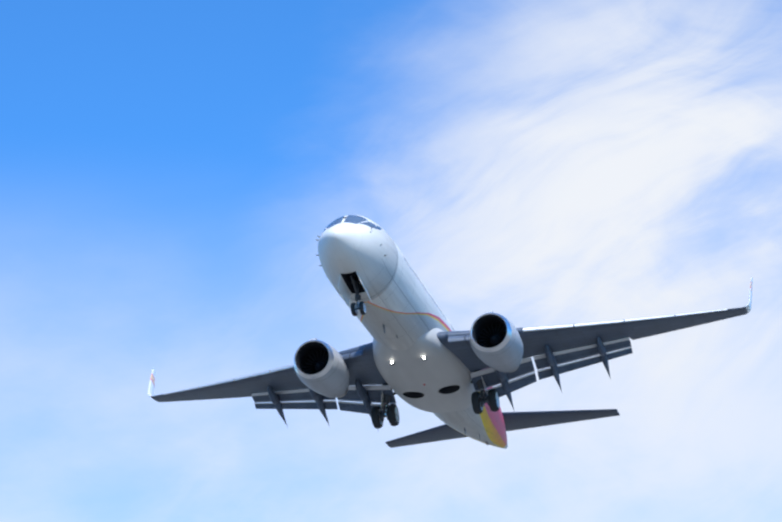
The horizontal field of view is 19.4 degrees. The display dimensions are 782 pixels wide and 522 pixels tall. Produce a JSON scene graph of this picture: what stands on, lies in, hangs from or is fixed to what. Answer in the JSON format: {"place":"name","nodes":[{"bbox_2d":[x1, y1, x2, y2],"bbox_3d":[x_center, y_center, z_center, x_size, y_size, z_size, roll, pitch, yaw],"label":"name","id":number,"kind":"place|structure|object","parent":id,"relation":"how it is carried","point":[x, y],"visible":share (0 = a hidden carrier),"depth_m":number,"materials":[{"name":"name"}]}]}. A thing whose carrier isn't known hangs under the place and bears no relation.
{"place":"outdoors","nodes":[
{"label":"outdoors","id":0,"kind":"place"},
{"bbox_2d":[0,0,781,521],"label":"sky","id":1,"kind":"structure","parent":0,"point":[172,172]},
{"bbox_2d":[350,276,496,420],"bbox_3d":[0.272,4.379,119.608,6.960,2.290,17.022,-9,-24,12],"label":"landing gear struts","id":2,"kind":"object","parent":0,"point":[480,384],"visible":0.56,"depth_m":126.04,"materials":[{"name":"grey metal"}]},
{"bbox_2d":[318,215,507,448],"bbox_3d":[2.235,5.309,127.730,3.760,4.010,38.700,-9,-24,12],"label":"fuselage","id":3,"kind":"object","parent":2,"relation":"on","point":[402,306],"visible":0.69,"depth_m":115.66,"materials":[{"name":"paint"}]},
{"bbox_2d":[322,215,381,232],"bbox_3d":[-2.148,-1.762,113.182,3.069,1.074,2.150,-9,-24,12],"label":"cockpit windows","id":4,"kind":"structure","parent":3,"relation":"attached to","point":[355,219],"depth_m":112.63,"materials":[{"name":"blue glass"}]},
{"bbox_2d":[316,227,479,437],"bbox_3d":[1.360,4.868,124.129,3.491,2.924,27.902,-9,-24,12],"label":"antennas","id":5,"kind":"object","parent":3,"relation":"attached to","point":[384,326],"visible":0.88,"depth_m":117.37,"materials":[{"name":"grey metal"}]},
{"bbox_2d":[338,272,487,409],"bbox_3d":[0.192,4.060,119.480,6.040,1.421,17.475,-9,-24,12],"label":"landing gear doors","id":6,"kind":"structure","parent":3,"relation":"attached to","point":[344,290],"depth_m":112.79,"materials":[{"name":"white metal"}]},
{"bbox_2d":[373,328,474,412],"bbox_3d":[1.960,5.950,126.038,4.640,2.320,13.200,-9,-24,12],"label":"belly fairing","id":7,"kind":"object","parent":3,"relation":"attached to","point":[441,372],"visible":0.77,"depth_m":123.98,"materials":[{"name":"grey paint"}]},
{"bbox_2d":[404,257,453,328],"bbox_3d":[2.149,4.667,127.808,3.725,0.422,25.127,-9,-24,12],"label":"cabin windows","id":8,"kind":"structure","parent":3,"relation":"attached to","point":[426,289],"depth_m":119.87,"materials":[{"name":"grey glass"}]},
{"bbox_2d":[148,277,752,401],"bbox_3d":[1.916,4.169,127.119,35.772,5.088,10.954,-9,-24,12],"label":"airplane wings","id":9,"kind":"object","parent":3,"relation":"attached to","point":[363,369],"visible":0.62,"depth_m":125.79},
{"bbox_2d":[341,335,469,359],"bbox_3d":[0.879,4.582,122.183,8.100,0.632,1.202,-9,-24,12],"label":"krueger flaps","id":10,"kind":"object","parent":9,"relation":"attached to","point":[450,339],"visible":0.73,"depth_m":121.65,"materials":[{"name":"grey paint"}]},
{"bbox_2d":[267,337,610,431],"bbox_3d":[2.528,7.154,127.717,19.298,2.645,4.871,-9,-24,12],"label":"flap track fairings","id":11,"kind":"object","parent":9,"relation":"attached to","point":[362,392],"visible":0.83,"depth_m":126.89,"materials":[{"name":"grey paint"}]},
{"bbox_2d":[251,338,632,413],"bbox_3d":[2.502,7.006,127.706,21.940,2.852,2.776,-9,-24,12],"label":"wing flaps","id":12,"kind":"object","parent":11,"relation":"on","point":[491,378],"visible":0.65,"depth_m":126.65,"materials":[{"name":"grey paint"}]},
{"bbox_2d":[163,309,726,394],"bbox_3d":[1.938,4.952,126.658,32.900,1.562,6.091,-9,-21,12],"label":"slats","id":13,"kind":"object","parent":9,"relation":"attached to","point":[534,328],"visible":0.92,"depth_m":124.77,"materials":[{"name":"metal"}]},
{"bbox_2d":[385,409,619,447],"bbox_3d":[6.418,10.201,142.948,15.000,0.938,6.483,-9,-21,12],"label":"horizontal stabilizer","id":14,"kind":"object","parent":3,"relation":"attached to","point":[520,420],"visible":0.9,"depth_m":143.05,"materials":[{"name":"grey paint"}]},
{"bbox_2d":[358,300,486,415],"bbox_3d":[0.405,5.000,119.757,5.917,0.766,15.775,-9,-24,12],"label":"oleos","id":15,"kind":"object","parent":2,"relation":"on","point":[387,403],"visible":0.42,"depth_m":126.14,"materials":[{"name":"silver metal"}]},
{"bbox_2d":[355,303,498,424],"bbox_3d":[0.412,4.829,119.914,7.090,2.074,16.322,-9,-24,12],"label":"wheel hubs","id":16,"kind":"object","parent":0,"point":[396,408],"visible":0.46,"depth_m":126.14,"materials":[{"name":"grey metal"}]},
{"bbox_2d":[351,301,499,428],"bbox_3d":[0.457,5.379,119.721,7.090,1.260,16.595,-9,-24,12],"label":"tyres","id":17,"kind":"object","parent":16,"relation":"attached to","point":[493,406],"visible":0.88,"depth_m":125.70,"materials":[{"name":"rubber"}]},
{"bbox_3d":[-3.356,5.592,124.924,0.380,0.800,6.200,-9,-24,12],"label":"pylon","id":18,"kind":"object","parent":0,"visible":0},
{"bbox_2d":[294,340,349,397],"bbox_3d":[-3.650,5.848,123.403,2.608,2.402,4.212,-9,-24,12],"label":"nacelle","id":19,"kind":"object","parent":18,"relation":"attached to","point":[331,379],"visible":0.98,"depth_m":122.16,"materials":[{"name":"paint"}]},
{"bbox_2d":[303,350,328,373],"bbox_3d":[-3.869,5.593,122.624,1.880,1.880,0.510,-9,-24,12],"label":"fan","id":20,"kind":"object","parent":19,"relation":"in","point":[320,365],"depth_m":122.99},
{"bbox_3d":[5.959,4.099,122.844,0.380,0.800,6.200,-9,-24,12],"label":"pylon","id":21,"kind":"object","parent":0,"visible":0},
{"bbox_2d":[470,313,522,371],"bbox_3d":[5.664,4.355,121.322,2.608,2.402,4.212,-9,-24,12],"label":"nacelle","id":22,"kind":"object","parent":21,"relation":"attached to","point":[505,354],"visible":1,"depth_m":120.04,"materials":[{"name":"paint"}]},
{"bbox_2d":[478,324,505,347],"bbox_3d":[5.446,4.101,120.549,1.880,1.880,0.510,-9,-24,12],"label":"fan","id":23,"kind":"object","parent":22,"relation":"in","point":[495,339],"visible":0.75,"depth_m":120.90},
{"bbox_2d":[478,323,505,347],"bbox_3d":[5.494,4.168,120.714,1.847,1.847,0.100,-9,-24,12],"label":"fan blades","id":24,"kind":"object","parent":23,"relation":"attached to","point":[488,341],"visible":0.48,"depth_m":120.90,"materials":[{"name":"black metal"}]}
]}

